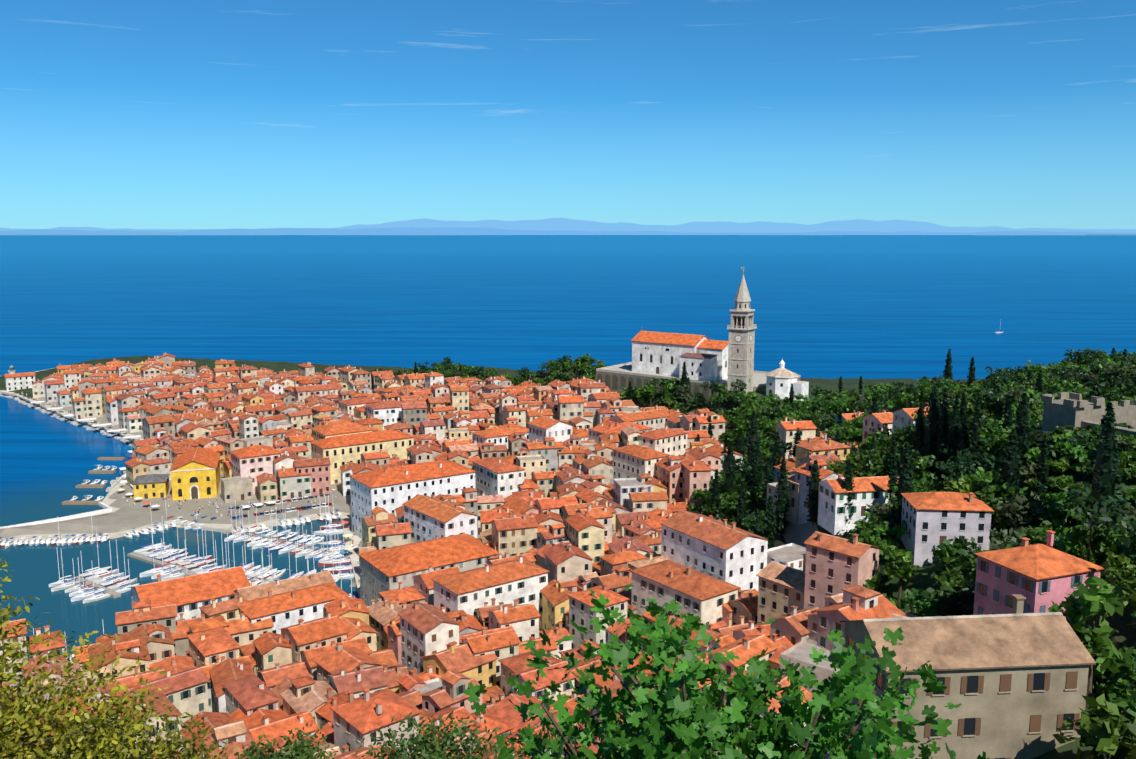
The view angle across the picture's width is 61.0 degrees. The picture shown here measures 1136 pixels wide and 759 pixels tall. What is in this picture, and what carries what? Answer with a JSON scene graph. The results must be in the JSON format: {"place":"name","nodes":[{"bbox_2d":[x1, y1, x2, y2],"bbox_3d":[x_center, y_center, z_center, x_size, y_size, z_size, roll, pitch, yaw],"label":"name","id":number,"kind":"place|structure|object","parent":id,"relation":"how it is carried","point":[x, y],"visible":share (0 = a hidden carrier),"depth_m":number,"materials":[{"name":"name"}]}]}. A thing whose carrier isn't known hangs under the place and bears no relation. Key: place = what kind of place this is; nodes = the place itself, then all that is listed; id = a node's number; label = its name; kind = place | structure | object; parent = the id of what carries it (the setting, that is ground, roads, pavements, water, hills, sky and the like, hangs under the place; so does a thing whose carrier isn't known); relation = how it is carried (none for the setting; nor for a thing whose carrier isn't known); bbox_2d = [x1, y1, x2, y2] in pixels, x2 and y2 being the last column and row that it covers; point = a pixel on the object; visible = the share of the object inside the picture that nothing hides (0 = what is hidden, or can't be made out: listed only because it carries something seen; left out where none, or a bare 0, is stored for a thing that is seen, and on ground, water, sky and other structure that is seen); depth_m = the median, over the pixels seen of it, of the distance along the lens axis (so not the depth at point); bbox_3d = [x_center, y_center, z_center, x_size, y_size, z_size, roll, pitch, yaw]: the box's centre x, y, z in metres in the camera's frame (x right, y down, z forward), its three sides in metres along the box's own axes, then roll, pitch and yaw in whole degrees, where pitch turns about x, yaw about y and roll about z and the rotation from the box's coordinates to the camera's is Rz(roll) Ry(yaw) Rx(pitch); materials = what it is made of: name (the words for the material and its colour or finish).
{"place":"outdoors","nodes":[
{"label":"outdoors","id":0,"kind":"place"},
{"bbox_2d":[0,391,349,597],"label":"piers","id":1,"kind":"structure","parent":0,"point":[107,508],"depth_m":357.74,"materials":[{"name":"grey concrete"}]},
{"bbox_2d":[0,367,361,598],"bbox_3d":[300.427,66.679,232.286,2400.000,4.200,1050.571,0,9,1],"label":"quay ground","id":2,"kind":"structure","parent":0,"point":[353,555],"depth_m":328.67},
{"bbox_2d":[4,365,35,391],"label":"lighthouse building","id":3,"kind":"structure","parent":2,"relation":"on","point":[15,381],"depth_m":605.84,"materials":[{"name":"paint"}]},
{"bbox_2d":[30,401,141,486],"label":"promenade awnings","id":4,"kind":"object","parent":2,"relation":"on","point":[122,468],"visible":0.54,"depth_m":482.60,"materials":[{"name":"fabric"}]},
{"bbox_2d":[22,392,359,581],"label":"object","id":5,"kind":"structure","parent":2,"relation":"on","point":[196,501],"depth_m":351.05,"materials":[{"name":"paint"}]},
{"bbox_2d":[117,474,353,554],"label":"cafe umbrellas","id":6,"kind":"object","parent":2,"relation":"on","point":[271,502],"visible":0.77,"depth_m":344.07,"materials":[{"name":"fabric"}]},
{"bbox_2d":[228,489,334,519],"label":"parked cars","id":7,"kind":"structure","parent":2,"relation":"on","point":[307,507],"depth_m":346.52,"materials":[{"name":"paint"}]},
{"bbox_2d":[129,415,614,620],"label":"large buildings","id":8,"kind":"structure","parent":0,"point":[195,472],"depth_m":314.18,"materials":[{"name":"orange tile"}]},
{"bbox_2d":[0,235,1135,660],"bbox_3d":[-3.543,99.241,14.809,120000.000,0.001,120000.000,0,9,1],"label":"sea","id":9,"kind":"structure","parent":0,"point":[872,305],"depth_m":1247.38,"materials":[{"name":"liquid"}]},
{"bbox_2d":[0,465,358,661],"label":"moored boats","id":10,"kind":"object","parent":9,"relation":"on","point":[112,579],"visible":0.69,"depth_m":297.90,"materials":[{"name":"white plastic"}]},
{"bbox_2d":[0,234,1135,235],"bbox_3d":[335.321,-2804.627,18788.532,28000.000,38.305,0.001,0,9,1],"label":"coast","id":11,"kind":"structure","parent":9,"relation":"in","point":[456,235],"depth_m":18900.73},
{"bbox_2d":[0,356,1135,758],"bbox_3d":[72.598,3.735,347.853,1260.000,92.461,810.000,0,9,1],"label":"ground","id":12,"kind":"structure","parent":0,"point":[128,514],"depth_m":339.12,"materials":[{"name":"grey concrete"}]},
{"bbox_2d":[0,595,168,758],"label":"bush","id":13,"kind":"object","parent":12,"relation":"on","point":[27,724],"visible":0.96,"depth_m":37.40,"materials":[{"name":"yellow plant"}]},
{"bbox_2d":[0,557,11,621],"bbox_3d":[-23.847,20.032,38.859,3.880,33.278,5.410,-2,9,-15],"label":"tree sprigs","id":14,"kind":"object","parent":13,"relation":"part of","point":[5,579],"visible":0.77,"depth_m":38.78,"materials":[{"name":"green plant"}]},
{"bbox_2d":[31,685,244,758],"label":"bush","id":15,"kind":"object","parent":12,"relation":"on","point":[158,749],"visible":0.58,"depth_m":41.31,"materials":[{"name":"green plant"}]},
{"bbox_2d":[234,723,337,758],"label":"bush","id":16,"kind":"object","parent":12,"relation":"on","point":[296,747],"visible":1,"depth_m":56.25,"materials":[{"name":"green plant"}]},
{"bbox_2d":[345,710,528,758],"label":"bush","id":17,"kind":"object","parent":12,"relation":"on","point":[423,746],"visible":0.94,"depth_m":50.20,"materials":[{"name":"green plant"}]},
{"bbox_2d":[0,352,917,758],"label":"town houses","id":18,"kind":"structure","parent":12,"relation":"on","point":[564,528],"depth_m":223.29,"materials":[{"name":"tile"}]},
{"bbox_2d":[504,728,639,758],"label":"bush","id":19,"kind":"object","parent":12,"relation":"on","point":[539,735],"visible":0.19,"depth_m":14.06,"materials":[{"name":"green plant"}]},
{"bbox_2d":[596,326,799,406],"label":"church","id":20,"kind":"structure","parent":12,"relation":"on","point":[665,355],"depth_m":433.97,"materials":[{"name":"paint"}]},
{"bbox_2d":[464,583,989,758],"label":"fig tree","id":21,"kind":"object","parent":12,"relation":"on","point":[683,722],"visible":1,"depth_m":8.41,"materials":[{"name":"green plant"}]},
{"bbox_2d":[727,266,756,393],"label":"campanile","id":22,"kind":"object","parent":12,"relation":"on","point":[741,327],"depth_m":395.42,"materials":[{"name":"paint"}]},
{"bbox_2d":[370,348,1135,536],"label":"church slope trees","id":23,"kind":"object","parent":12,"relation":"on","point":[753,523],"visible":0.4,"depth_m":366.79,"materials":[{"name":"green plant"}]},
{"bbox_2d":[766,357,808,400],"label":"baptistery","id":24,"kind":"structure","parent":12,"relation":"on","point":[780,380],"depth_m":390.93,"materials":[{"name":"paint"}]},
{"bbox_2d":[661,349,1124,548],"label":"cypress trees","id":25,"kind":"object","parent":12,"relation":"on","point":[937,431],"visible":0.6,"depth_m":224.96,"materials":[{"name":"green plant"}]},
{"bbox_2d":[767,386,1103,758],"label":"hillside houses","id":26,"kind":"structure","parent":12,"relation":"on","point":[1011,659],"depth_m":81.12,"materials":[{"name":"paint"}]},
{"bbox_2d":[797,349,1135,758],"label":"hillside trees","id":27,"kind":"object","parent":12,"relation":"on","point":[1107,543],"visible":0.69,"depth_m":174.41,"materials":[{"name":"green plant"}]},
{"bbox_2d":[1040,392,1135,448],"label":"stone wall","id":28,"kind":"structure","parent":12,"relation":"on","point":[1072,408],"depth_m":197.31,"materials":[{"name":"stone"}]},
{"bbox_2d":[0,218,1135,232],"bbox_3d":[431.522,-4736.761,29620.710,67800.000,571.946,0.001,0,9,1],"label":"mountains","id":29,"kind":"structure","parent":0,"point":[557,224],"depth_m":29572.06,"materials":[{"name":"blue"}]},
{"bbox_2d":[0,227,1135,234],"bbox_3d":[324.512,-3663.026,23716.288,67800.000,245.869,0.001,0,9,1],"label":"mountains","id":30,"kind":"structure","parent":0,"point":[396,231],"depth_m":23781.38,"materials":[{"name":"blue"}]},
{"bbox_2d":[0,0,1135,228],"label":"sky","id":31,"kind":"structure","parent":0,"point":[115,114],"materials":[{"name":"blue"}]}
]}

